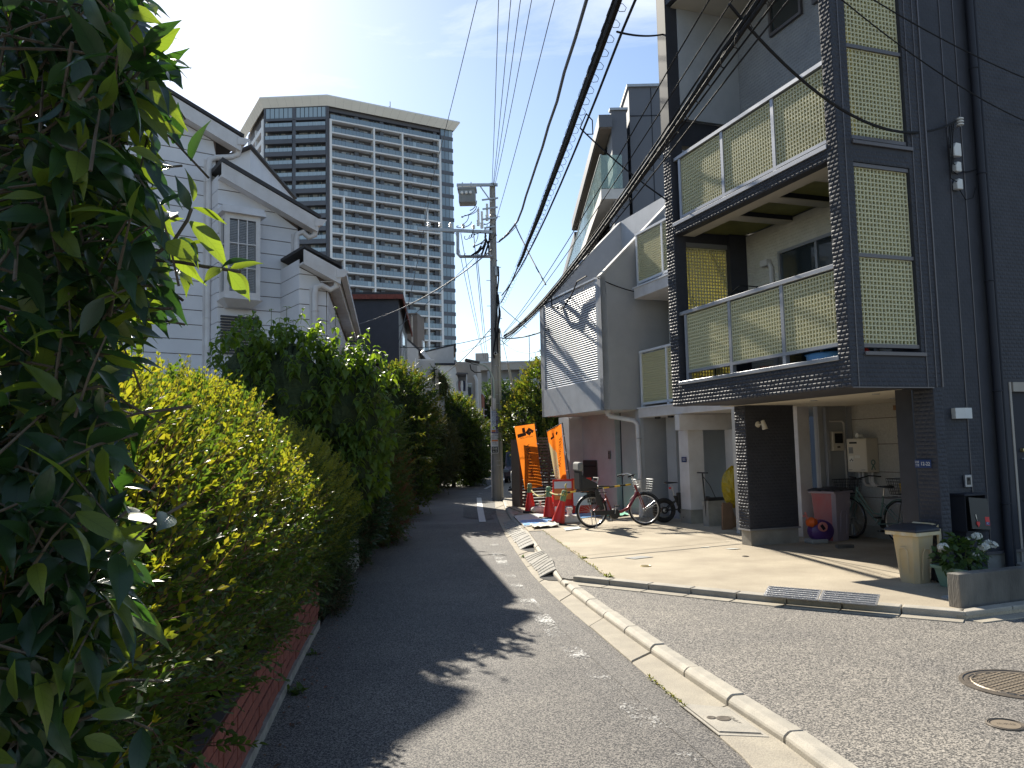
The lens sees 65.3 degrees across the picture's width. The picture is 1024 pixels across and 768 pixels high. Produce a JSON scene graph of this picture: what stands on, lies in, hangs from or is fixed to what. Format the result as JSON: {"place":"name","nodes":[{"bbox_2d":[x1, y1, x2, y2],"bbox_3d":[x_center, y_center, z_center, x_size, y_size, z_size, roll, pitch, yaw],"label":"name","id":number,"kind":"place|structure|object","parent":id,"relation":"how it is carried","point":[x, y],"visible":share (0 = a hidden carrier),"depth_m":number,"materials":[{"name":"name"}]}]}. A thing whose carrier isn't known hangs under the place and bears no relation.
{"place":"outdoors","nodes":[
{"label":"outdoors","id":0,"kind":"place"},
{"bbox_2d":[144,0,658,361],"label":"sky","id":1,"kind":"structure","parent":0,"point":[407,54],"materials":[{"name":"blue"}]},
{"bbox_2d":[397,466,552,524],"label":"street","id":2,"kind":"structure","parent":0,"point":[446,508],"depth_m":25.86,"materials":[{"name":"asphalt"}]},
{"bbox_2d":[442,388,490,487],"bbox_3d":[-2.554,2.751,38.915,3.646,5.149,5.051,-5,-6,37],"label":"broad street tree","id":3,"kind":"object","parent":2,"relation":"on","point":[470,423],"visible":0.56,"depth_m":38.03,"materials":[{"name":"green plant"}]},
{"bbox_2d":[455,361,481,428],"bbox_3d":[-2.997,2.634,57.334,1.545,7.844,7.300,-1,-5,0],"label":"beige house","id":4,"kind":"structure","parent":2,"relation":"on","point":[474,385],"depth_m":54.26,"materials":[{"name":"white paint"}]},
{"bbox_2d":[463,507,493,518],"bbox_3d":[-1.004,3.556,22.114,0.747,0.001,4.710,-1,-5,-5],"label":"street patch","id":5,"kind":"object","parent":2,"relation":"on","point":[470,512],"visible":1,"depth_m":21.72,"materials":[{"name":"asphalt"}]},
{"bbox_2d":[482,377,535,446],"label":"dark far tree","id":6,"kind":"object","parent":2,"relation":"on","point":[507,383],"visible":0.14,"depth_m":65.33,"materials":[{"name":"green plant"}]},
{"bbox_2d":[503,452,522,482],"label":"parked car","id":7,"kind":"object","parent":2,"relation":"on","point":[507,472],"visible":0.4,"depth_m":40.20,"materials":[{"name":"grey"}]},
{"label":"gutter bed","id":8,"kind":"structure","parent":2,"relation":"on","visible":0},
{"bbox_2d":[418,182,503,500],"bbox_3d":[-1.755,-1.501,27.476,2.862,11.105,0.650,-1,-5,0],"label":"utility pole","id":9,"kind":"object","parent":8,"relation":"on","point":[467,192],"visible":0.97,"depth_m":27.63,"materials":[{"name":"concrete"}]},
{"bbox_2d":[359,248,492,324],"bbox_3d":[-2.744,-3.235,26.012,5.364,3.150,0.044,2,-6,-38],"label":"overhead wire","id":10,"kind":"object","parent":9,"relation":"attached to","point":[430,293],"visible":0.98,"depth_m":26.06,"materials":[{"name":"grey"}]},
{"bbox_2d":[464,358,495,409],"bbox_3d":[-1.028,0.009,26.909,1.208,1.704,0.366,1,-5,-29],"label":"street lamp","id":11,"kind":"object","parent":9,"relation":"attached to","point":[474,362],"visible":1,"depth_m":27.00,"materials":[{"name":"metal"}]},
{"bbox_2d":[500,267,518,304],"bbox_3d":[-0.103,-3.077,25.588,0.188,0.479,4.148,-1,-5,-8],"label":"overhead wire","id":12,"kind":"object","parent":9,"relation":"attached to","point":[508,287],"visible":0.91,"depth_m":25.69,"materials":[{"name":"white"}]},
{"bbox_2d":[515,0,626,268],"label":"overhead wire","id":13,"kind":"object","parent":12,"relation":"attached to","point":[615,6],"visible":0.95,"depth_m":12.16,"materials":[{"name":"black"}]},
{"bbox_2d":[533,0,614,223],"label":"overhead wire","id":14,"kind":"object","parent":13,"relation":"attached to","point":[603,28],"visible":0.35,"depth_m":11.48,"materials":[{"name":"black"}]},
{"bbox_2d":[495,0,554,222],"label":"overhead wire","id":15,"kind":"object","parent":9,"relation":"attached to","point":[528,101],"visible":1,"depth_m":18.27,"materials":[{"name":"grey"}]},
{"bbox_2d":[501,0,636,295],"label":"overhead wire","id":16,"kind":"object","parent":9,"relation":"attached to","point":[611,59],"visible":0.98,"depth_m":13.32,"materials":[{"name":"black"}]},
{"bbox_2d":[505,0,709,330],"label":"overhead wire","id":17,"kind":"object","parent":9,"relation":"attached to","point":[627,140],"visible":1,"depth_m":10.88,"materials":[{"name":"black"}]},
{"bbox_2d":[510,0,732,326],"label":"overhead wire","id":18,"kind":"object","parent":9,"relation":"attached to","point":[641,140],"visible":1,"depth_m":10.36,"materials":[{"name":"black"}]},
{"bbox_2d":[504,0,752,334],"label":"overhead wire","id":19,"kind":"object","parent":9,"relation":"attached to","point":[713,56],"visible":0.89,"depth_m":9.78,"materials":[{"name":"black"}]},
{"bbox_2d":[503,0,760,336],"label":"overhead wire","id":20,"kind":"object","parent":9,"relation":"attached to","point":[720,53],"visible":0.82,"depth_m":9.54,"materials":[{"name":"black"}]},
{"bbox_2d":[504,0,770,337],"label":"overhead wire","id":21,"kind":"object","parent":9,"relation":"attached to","point":[754,14],"visible":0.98,"depth_m":9.45,"materials":[{"name":"black"}]},
{"bbox_2d":[504,0,776,341],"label":"overhead wire","id":22,"kind":"object","parent":9,"relation":"attached to","point":[743,42],"visible":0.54,"depth_m":8.15,"materials":[{"name":"black"}]},
{"bbox_2d":[505,0,789,342],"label":"overhead wire","id":23,"kind":"object","parent":9,"relation":"attached to","point":[761,34],"visible":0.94,"depth_m":8.99,"materials":[{"name":"black"}]},
{"bbox_2d":[495,492,857,767],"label":"gutter","id":24,"kind":"object","parent":8,"relation":"on","point":[786,744],"visible":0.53,"depth_m":5.65,"materials":[{"name":"concrete"}]},
{"bbox_2d":[515,533,533,549],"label":"kerb ramp","id":25,"kind":"structure","parent":24,"relation":"on","point":[524,541],"depth_m":14.14,"materials":[{"name":"concrete"}]},
{"bbox_2d":[537,557,555,576],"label":"kerb ramp","id":26,"kind":"structure","parent":24,"relation":"on","point":[546,567],"depth_m":10.93,"materials":[{"name":"metal"}]},
{"bbox_2d":[678,703,768,736],"bbox_3d":[1.295,2.067,4.943,0.275,0.016,0.717,0,-5,-11],"label":"drain cover","id":27,"kind":"object","parent":24,"relation":"on","point":[719,721],"visible":1,"depth_m":4.88,"materials":[{"name":"concrete"}]},
{"bbox_2d":[251,523,750,767],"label":"street","id":28,"kind":"structure","parent":0,"point":[450,652],"depth_m":5.85,"materials":[{"name":"asphalt"}]},
{"bbox_2d":[485,536,665,723],"bbox_3d":[0.142,2.544,10.274,0.418,0.001,12.698,-1,-5,-7],"label":"road marking","id":29,"kind":"object","parent":28,"relation":"on","point":[532,600],"visible":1,"depth_m":7.92,"materials":[{"name":"grey paint"}]},
{"bbox_2d":[519,589,743,767],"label":"street patch","id":30,"kind":"object","parent":28,"relation":"on","point":[645,693],"visible":1,"depth_m":5.64,"materials":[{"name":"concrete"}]},
{"bbox_2d":[503,481,524,514],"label":"pavement","id":31,"kind":"structure","parent":0,"point":[508,494],"depth_m":29.16,"materials":[{"name":"concrete"}]},
{"bbox_2d":[517,0,587,220],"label":"overhead wire","id":32,"kind":"object","parent":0,"point":[563,75],"visible":1,"depth_m":15.44,"materials":[{"name":"grey"}]},
{"bbox_2d":[529,531,605,580],"bbox_3d":[0.637,2.728,12.819,0.548,0.130,5.998,-1,-5,-6],"label":"asphalt strip","id":33,"kind":"object","parent":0,"point":[568,564],"visible":0.5,"depth_m":11.66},
{"bbox_2d":[320,472,850,625],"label":"ground","id":34,"kind":"structure","parent":0,"point":[321,621],"depth_m":29.83,"materials":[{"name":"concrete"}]},
{"bbox_2d":[157,629,269,767],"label":"planting bed","id":35,"kind":"object","parent":34,"relation":"on","point":[191,721],"depth_m":4.86,"materials":[{"name":"soil"}]},
{"bbox_2d":[0,0,263,767],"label":"broadleaf tree","id":36,"kind":"object","parent":35,"relation":"on","point":[90,250],"visible":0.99,"depth_m":1.59,"materials":[{"name":"green plant"}]},
{"bbox_2d":[0,312,352,767],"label":"privet hedge","id":37,"kind":"object","parent":35,"relation":"on","point":[231,547],"visible":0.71,"depth_m":3.36,"materials":[{"name":"green plant"}]},
{"bbox_2d":[1,7,363,395],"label":"white gable house","id":38,"kind":"structure","parent":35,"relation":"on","point":[267,224],"depth_m":17.09,"materials":[{"name":"wood"}]},
{"bbox_2d":[216,204,265,309],"bbox_3d":[-5.739,-2.656,16.879,0.930,2.100,0.550,2,-6,-35],"label":"window","id":39,"kind":"structure","parent":38,"relation":"in","point":[240,238],"depth_m":16.79,"materials":[{"name":"glass"}]},
{"bbox_2d":[169,582,319,767],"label":"brick bed wall","id":40,"kind":"structure","parent":35,"relation":"on","point":[254,722],"depth_m":4.71,"materials":[{"name":"brown"}]},
{"bbox_2d":[229,409,368,631],"bbox_3d":[-2.777,1.416,8.434,2.504,2.335,3.719,-1,-5,0],"label":"fine leaf hedge","id":41,"kind":"object","parent":35,"relation":"on","point":[324,464],"visible":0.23,"depth_m":8.04,"materials":[{"name":"green"}]},
{"bbox_2d":[200,306,402,518],"bbox_3d":[-2.924,0.763,11.089,2.805,3.659,1.961,-1,-5,0],"label":"broad leaf shrub","id":42,"kind":"object","parent":35,"relation":"on","point":[330,394],"visible":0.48,"depth_m":10.79,"materials":[{"name":"green plant"}]},
{"bbox_2d":[311,551,362,620],"bbox_3d":[-2.283,2.170,9.081,1.207,1.044,2.072,-1,-5,0],"label":"ground ivy","id":43,"kind":"object","parent":35,"relation":"on","point":[332,603],"visible":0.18,"depth_m":8.59,"materials":[{"name":"green plant"}]},
{"bbox_2d":[345,453,396,571],"bbox_3d":[-2.646,1.784,12.272,1.826,2.254,2.815,-1,-5,0],"label":"dark evergreen shrub","id":44,"kind":"object","parent":35,"relation":"on","point":[372,526],"visible":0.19,"depth_m":11.69,"materials":[{"name":"green plant"}]},
{"bbox_2d":[367,396,420,548],"bbox_3d":[-2.933,1.741,15.222,2.363,3.060,3.784,-1,-5,0],"label":"nandina shrub","id":45,"kind":"object","parent":35,"relation":"on","point":[400,498],"visible":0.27,"depth_m":15.04,"materials":[{"name":"green plant"}]},
{"bbox_2d":[395,405,431,483],"bbox_3d":[-2.088,1.304,16.355,0.923,1.776,0.185,-1,-5,0],"label":"arching briar","id":46,"kind":"object","parent":45,"relation":"attached to","point":[426,457],"visible":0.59,"depth_m":16.36,"materials":[{"name":"green plant"}]},
{"bbox_2d":[378,356,448,515],"bbox_3d":[-3.171,1.602,22.149,2.881,4.696,2.764,-1,-5,0],"label":"round leaf tree","id":47,"kind":"object","parent":35,"relation":"on","point":[413,398],"visible":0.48,"depth_m":21.64,"materials":[{"name":"green plant"}]},
{"bbox_2d":[228,144,296,199],"bbox_3d":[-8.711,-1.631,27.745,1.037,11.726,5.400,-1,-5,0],"label":"white rear house","id":48,"kind":"structure","parent":34,"relation":"on","point":[251,160],"depth_m":26.54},
{"bbox_2d":[240,94,459,362],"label":"residential tower","id":49,"kind":"structure","parent":34,"relation":"on","point":[357,175],"depth_m":198.35,"materials":[{"name":"grey"}]},
{"bbox_2d":[266,108,291,118],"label":"window","id":50,"kind":"structure","parent":49,"relation":"in","point":[287,111],"depth_m":193.75,"materials":[{"name":"blue glass"}]},
{"bbox_2d":[296,107,325,117],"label":"window","id":51,"kind":"structure","parent":49,"relation":"in","point":[312,110],"depth_m":193.42,"materials":[{"name":"blue glass"}]},
{"bbox_2d":[347,292,412,375],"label":"navy house","id":52,"kind":"structure","parent":34,"relation":"on","point":[384,332],"depth_m":27.20,"materials":[{"name":"paint"}]},
{"bbox_2d":[407,313,424,350],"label":"building","id":53,"kind":"structure","parent":34,"relation":"on","point":[417,339],"depth_m":55.61,"materials":[{"name":"white paint"}]},
{"bbox_2d":[407,338,445,491],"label":"white sloping house","id":54,"kind":"structure","parent":34,"relation":"on","point":[415,355],"depth_m":35.22,"materials":[{"name":"paint"}]},
{"bbox_2d":[427,364,453,402],"bbox_3d":[-3.150,-0.022,34.955,1.274,1.825,1.148,-1,-5,0],"label":"hanging ivy","id":55,"kind":"object","parent":54,"relation":"attached to","point":[444,385],"visible":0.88,"depth_m":34.78,"materials":[{"name":"green plant"}]},
{"bbox_2d":[420,403,467,495],"bbox_3d":[-3.330,2.633,31.027,3.348,4.090,2.843,-1,-5,0],"label":"olive conifer","id":56,"kind":"object","parent":34,"relation":"on","point":[446,464],"visible":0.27,"depth_m":30.80,"materials":[{"name":"green plant"}]},
{"bbox_2d":[425,344,467,402],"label":"white pent house","id":57,"kind":"structure","parent":34,"relation":"on","point":[443,357],"depth_m":45.89,"materials":[{"name":"paint"}]},
{"bbox_2d":[475,336,551,463],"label":"apartments","id":58,"kind":"structure","parent":34,"relation":"on","point":[514,369],"depth_m":86.23,"materials":[{"name":"white concrete"}]},
{"bbox_2d":[492,349,561,478],"bbox_3d":[1.542,1.327,26.678,4.446,5.200,3.364,-1,-5,0],"label":"tree","id":59,"kind":"object","parent":34,"relation":"on","point":[531,412],"visible":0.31,"depth_m":26.40,"materials":[{"name":"green plant"}]},
{"bbox_2d":[506,506,1023,619],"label":"driveway","id":60,"kind":"structure","parent":0,"point":[760,569],"depth_m":11.11,"materials":[{"name":"concrete"}]},
{"bbox_2d":[523,483,534,512],"bbox_3d":[0.463,2.916,20.445,0.380,0.740,0.380,-1,-5,0],"label":"traffic cone","id":61,"kind":"object","parent":60,"relation":"on","point":[530,503],"visible":0.84,"depth_m":20.37,"materials":[{"name":"plastic"}]},
{"bbox_2d":[515,513,543,526],"bbox_3d":[0.786,3.110,18.515,1.396,0.012,3.724,-1,-5,-5],"label":"tarpaulin","id":62,"kind":"object","parent":60,"relation":"on","point":[527,516],"visible":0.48,"depth_m":18.90,"materials":[{"name":"plastic"}]},
{"bbox_2d":[539,486,554,518],"bbox_3d":[0.856,2.747,18.510,0.380,0.740,0.380,0,-5,-17],"label":"traffic cone","id":63,"kind":"object","parent":62,"relation":"on","point":[549,511],"visible":0.91,"depth_m":18.43,"materials":[{"name":"plastic"}]},
{"bbox_2d":[515,423,545,500],"bbox_3d":[0.504,2.249,22.193,0.853,2.357,0.117,-1,-5,-6],"label":"advertising flag","id":64,"kind":"object","parent":60,"relation":"on","point":[528,449],"visible":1,"depth_m":22.20,"materials":[{"name":"orange fabric"}]},
{"bbox_2d":[511,437,554,506],"bbox_3d":[0.923,2.559,23.046,1.795,2.020,0.585,1,-5,-23],"label":"slat fence","id":65,"kind":"object","parent":60,"relation":"on","point":[519,491],"visible":0.43,"depth_m":22.73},
{"bbox_2d":[548,490,566,524],"bbox_3d":[1.054,2.636,17.088,0.380,0.740,0.380,13,-6,-4],"label":"traffic cone","id":66,"kind":"object","parent":60,"relation":"on","point":[559,516],"visible":0.95,"depth_m":17.00,"materials":[{"name":"plastic"}]},
{"bbox_2d":[547,423,569,479],"bbox_3d":[1.226,2.120,20.344,0.675,2.277,0.181,0,-5,-12],"label":"advertising flag","id":67,"kind":"object","parent":60,"relation":"on","point":[555,440],"visible":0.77,"depth_m":20.39,"materials":[{"name":"orange fabric"}]},
{"bbox_2d":[552,479,571,513],"bbox_3d":[1.254,2.800,19.893,0.600,0.856,0.474,0,-5,-12],"label":"notice board","id":68,"kind":"object","parent":60,"relation":"on","point":[558,486],"visible":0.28,"depth_m":19.72,"materials":[{"name":"red"}]},
{"bbox_2d":[565,513,599,517],"bbox_3d":[1.653,3.139,19.195,0.892,0.012,2.237,-1,-5,0],"label":"tarpaulin","id":69,"kind":"object","parent":60,"relation":"on","point":[584,515],"visible":0.35,"depth_m":19.16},
{"bbox_2d":[571,478,591,513],"bbox_3d":[1.686,2.782,19.922,0.560,0.876,0.474,0,-5,-16],"label":"notice board","id":70,"kind":"object","parent":69,"relation":"on","point":[576,496],"visible":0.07,"depth_m":19.71,"materials":[{"name":"white"}]},
{"bbox_2d":[539,196,671,516],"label":"grey louvre house","id":71,"kind":"structure","parent":60,"relation":"on","point":[598,336],"depth_m":19.35,"materials":[{"name":"white metal"}]},
{"bbox_2d":[583,460,597,479],"bbox_3d":[2.105,2.318,21.557,0.040,0.520,0.840,0,-5,-20],"label":"letter box","id":72,"kind":"object","parent":71,"relation":"attached to","point":[589,468],"visible":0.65,"depth_m":21.50,"materials":[{"name":"black plastic"}]},
{"bbox_2d":[573,462,660,528],"bbox_3d":[2.132,2.241,16.289,1.791,1.338,0.675,0,-5,-13],"label":"red bicycle","id":73,"kind":"object","parent":60,"relation":"on","point":[582,484],"visible":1,"depth_m":16.17,"materials":[{"name":"metal"}]},
{"bbox_2d":[653,482,708,522],"bbox_3d":[3.683,2.404,16.987,1.496,1.043,0.544,0,-5,-12],"label":"black bicycle","id":74,"kind":"object","parent":60,"relation":"on","point":[671,505],"visible":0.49,"depth_m":16.86,"materials":[{"name":"black metal"}]},
{"bbox_2d":[562,83,850,494],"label":"modern block","id":75,"kind":"structure","parent":60,"relation":"on","point":[615,127],"depth_m":27.01,"materials":[{"name":"grey"}]},
{"bbox_2d":[697,472,734,525],"bbox_3d":[4.130,2.303,16.079,0.676,1.074,0.360,0,-5,-20],"label":"kick scooter","id":76,"kind":"object","parent":60,"relation":"on","point":[711,511],"visible":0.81,"depth_m":15.94,"materials":[{"name":"black plastic"}]},
{"bbox_2d":[721,503,732,529],"bbox_3d":[4.108,2.538,15.262,0.290,0.547,0.124,0,-5,-20],"label":"carton","id":77,"kind":"object","parent":60,"relation":"on","point":[727,515],"visible":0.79,"depth_m":15.24,"materials":[{"name":"cardboard"}]},
{"bbox_2d":[632,214,845,536],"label":"ribbed white house","id":78,"kind":"structure","parent":60,"relation":"on","point":[701,438],"depth_m":17.24,"materials":[{"name":"paint"}]},
{"bbox_2d":[565,575,1023,622],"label":"driveway kerb","id":79,"kind":"structure","parent":60,"relation":"on","point":[932,613],"depth_m":8.02,"materials":[{"name":"concrete"}]},
{"bbox_2d":[763,586,821,600],"bbox_3d":[2.839,2.118,8.091,0.536,0.077,0.200,-5,-6,35],"label":"step plate","id":80,"kind":"object","parent":79,"relation":"on","point":[793,593],"visible":1,"depth_m":8.07,"materials":[{"name":"metal"}]},
{"bbox_2d":[818,590,879,605],"bbox_3d":[3.284,2.083,7.783,0.536,0.077,0.200,-5,-6,35],"label":"step plate","id":81,"kind":"object","parent":79,"relation":"on","point":[849,597],"visible":1,"depth_m":7.77,"materials":[{"name":"metal"}]},
{"bbox_2d":[803,512,833,543],"bbox_3d":[4.917,2.302,12.839,0.538,0.505,0.305,0,-5,-10],"label":"ride on toy","id":82,"kind":"object","parent":60,"relation":"on","point":[820,531],"visible":1,"depth_m":12.75,"materials":[{"name":"purple plastic"}]},
{"bbox_2d":[807,486,852,540],"bbox_3d":[5.313,2.143,13.277,0.560,0.877,0.520,2,-6,-34],"label":"pink bin","id":83,"kind":"object","parent":60,"relation":"on","point":[831,505],"visible":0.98,"depth_m":13.11,"materials":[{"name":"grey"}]},
{"bbox_2d":[656,0,1023,580],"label":"charcoal house","id":84,"kind":"structure","parent":60,"relation":"on","point":[823,225],"depth_m":10.25,"materials":[{"name":"metal"}]},
{"bbox_2d":[580,128,668,201],"bbox_3d":[1.773,-3.525,12.770,1.430,1.467,0.028,-4,-5,25],"label":"overhead wire","id":85,"kind":"object","parent":84,"relation":"attached to","point":[650,188],"visible":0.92,"depth_m":12.77,"materials":[{"name":"black"}]},
{"bbox_2d":[767,0,802,37],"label":"window","id":86,"kind":"structure","parent":84,"relation":"in","point":[793,9],"depth_m":11.89,"materials":[{"name":"glass"}]},
{"bbox_2d":[804,351,837,360],"bbox_3d":[3.790,-0.239,9.623,0.430,0.250,0.580,0,-5,-20],"label":"storage tub","id":87,"kind":"object","parent":84,"relation":"on","point":[814,356],"visible":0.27,"depth_m":9.47,"materials":[{"name":"plastic"}]},
{"bbox_2d":[777,232,879,363],"bbox_3d":[4.311,-1.055,11.007,0.050,2.000,1.800,0,-5,-20],"label":"window","id":88,"kind":"structure","parent":84,"relation":"in","point":[815,253],"depth_m":11.39,"materials":[{"name":"glass"}]},
{"bbox_2d":[830,431,843,450],"bbox_3d":[5.603,0.986,13.776,0.240,0.330,0.120,0,-5,-20],"label":"electric meter","id":89,"kind":"object","parent":84,"relation":"attached to","point":[836,441],"visible":1,"depth_m":13.73,"materials":[{"name":"beige"}]},
{"bbox_2d":[728,3,956,133],"bbox_3d":[3.810,-3.127,8.690,4.609,0.576,0.032,2,-6,-38],"label":"overhead wire","id":90,"kind":"object","parent":84,"relation":"attached to","point":[774,54],"visible":0.97,"depth_m":8.17,"materials":[{"name":"black"}]},
{"bbox_2d":[846,433,879,487],"bbox_3d":[5.907,1.280,13.436,0.267,0.915,0.453,0,-5,-20],"label":"water heater","id":91,"kind":"object","parent":84,"relation":"attached to","point":[862,454],"visible":0.98,"depth_m":13.30,"materials":[{"name":"beige"}]},
{"bbox_2d":[841,0,1023,120],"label":"overhead wire","id":92,"kind":"object","parent":84,"relation":"attached to","point":[852,8],"visible":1,"depth_m":9.34,"materials":[{"name":"black"}]},
{"bbox_2d":[873,0,1023,77],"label":"overhead wire","id":93,"kind":"object","parent":84,"relation":"attached to","point":[945,40],"visible":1,"depth_m":9.51,"materials":[{"name":"black"}]},
{"bbox_2d":[951,408,971,418],"bbox_3d":[5.546,0.360,9.828,0.270,0.130,0.085,0,-5,-20],"label":"wall light","id":94,"kind":"object","parent":84,"relation":"attached to","point":[961,413],"visible":1,"depth_m":9.79,"materials":[{"name":"white paint"}]},
{"bbox_2d":[948,124,976,199],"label":"house cables","id":95,"kind":"object","parent":84,"relation":"attached to","point":[950,150],"visible":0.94,"depth_m":10.13,"materials":[{"name":"black plastic"}]},
{"bbox_2d":[1008,382,1023,561],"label":"door","id":96,"kind":"structure","parent":84,"relation":"in","point":[1016,389],"depth_m":10.22,"materials":[{"name":"grey"}]},
{"bbox_2d":[832,475,902,540],"bbox_3d":[5.855,2.011,12.898,0.541,1.051,1.791,0,-5,-20],"label":"green bicycle","id":97,"kind":"object","parent":60,"relation":"on","point":[856,499],"visible":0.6,"depth_m":12.88,"materials":[{"name":"metal"}]},
{"bbox_2d":[884,522,941,583],"bbox_3d":[4.607,1.928,9.136,0.465,0.653,0.422,1,-5,-26],"label":"cream bin","id":98,"kind":"object","parent":60,"relation":"on","point":[913,542],"visible":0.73,"depth_m":9.01,"materials":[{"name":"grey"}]},
{"bbox_2d":[930,563,990,587],"bbox_3d":[4.869,2.088,8.603,0.350,0.235,0.580,0,-5,-13],"label":"planter trough","id":99,"kind":"object","parent":60,"relation":"on","point":[942,578],"visible":0.23,"depth_m":8.72,"materials":[{"name":"plastic"}]},
{"bbox_2d":[927,532,998,576],"bbox_3d":[4.895,1.850,8.706,0.593,0.483,0.759,-6,-7,44],"label":"hydrangea","id":100,"kind":"object","parent":99,"relation":"in","point":[977,556],"visible":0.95,"depth_m":8.62,"materials":[{"name":"green plant"}]},
{"bbox_2d":[949,492,990,567],"bbox_3d":[5.532,1.793,9.589,0.370,0.955,0.278,0,-5,-20],"label":"post box","id":101,"kind":"object","parent":60,"relation":"on","point":[969,514],"visible":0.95,"depth_m":9.54,"materials":[{"name":"grey"}]},
{"bbox_2d":[968,497,990,529],"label":"door","id":102,"kind":"structure","parent":101,"relation":"in","point":[978,507],"depth_m":9.51,"materials":[{"name":"plastic"}]},
{"bbox_2d":[947,565,1023,608],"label":"wall","id":103,"kind":"structure","parent":60,"relation":"on","point":[977,588],"depth_m":7.72,"materials":[{"name":"concrete"}]},
{"bbox_3d":[4.484,2.554,15.523,0.334,0.522,0.121,0,-5,-20],"label":"carton","id":104,"kind":"object","parent":60,"relation":"on","visible":0},
{"bbox_2d":[721,466,734,507],"bbox_3d":[4.379,2.019,15.662,0.564,0.848,0.456,0,-5,-20],"label":"yellow bag","id":105,"kind":"object","parent":104,"relation":"on","point":[728,487],"visible":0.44,"depth_m":15.52,"materials":[{"name":"yellow"}]},
{"bbox_2d":[580,586,1023,767],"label":"side road","id":106,"kind":"structure","parent":0,"point":[863,691],"depth_m":5.79,"materials":[{"name":"asphalt"}]},
{"bbox_2d":[958,669,1023,699],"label":"manhole cover","id":107,"kind":"object","parent":106,"relation":"on","point":[1004,683],"visible":1,"depth_m":5.39,"materials":[{"name":"metal"}]},
{"bbox_2d":[985,718,1023,730],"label":"manhole cover","id":108,"kind":"object","parent":106,"relation":"on","point":[1006,724],"visible":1,"depth_m":4.58,"materials":[{"name":"metal"}]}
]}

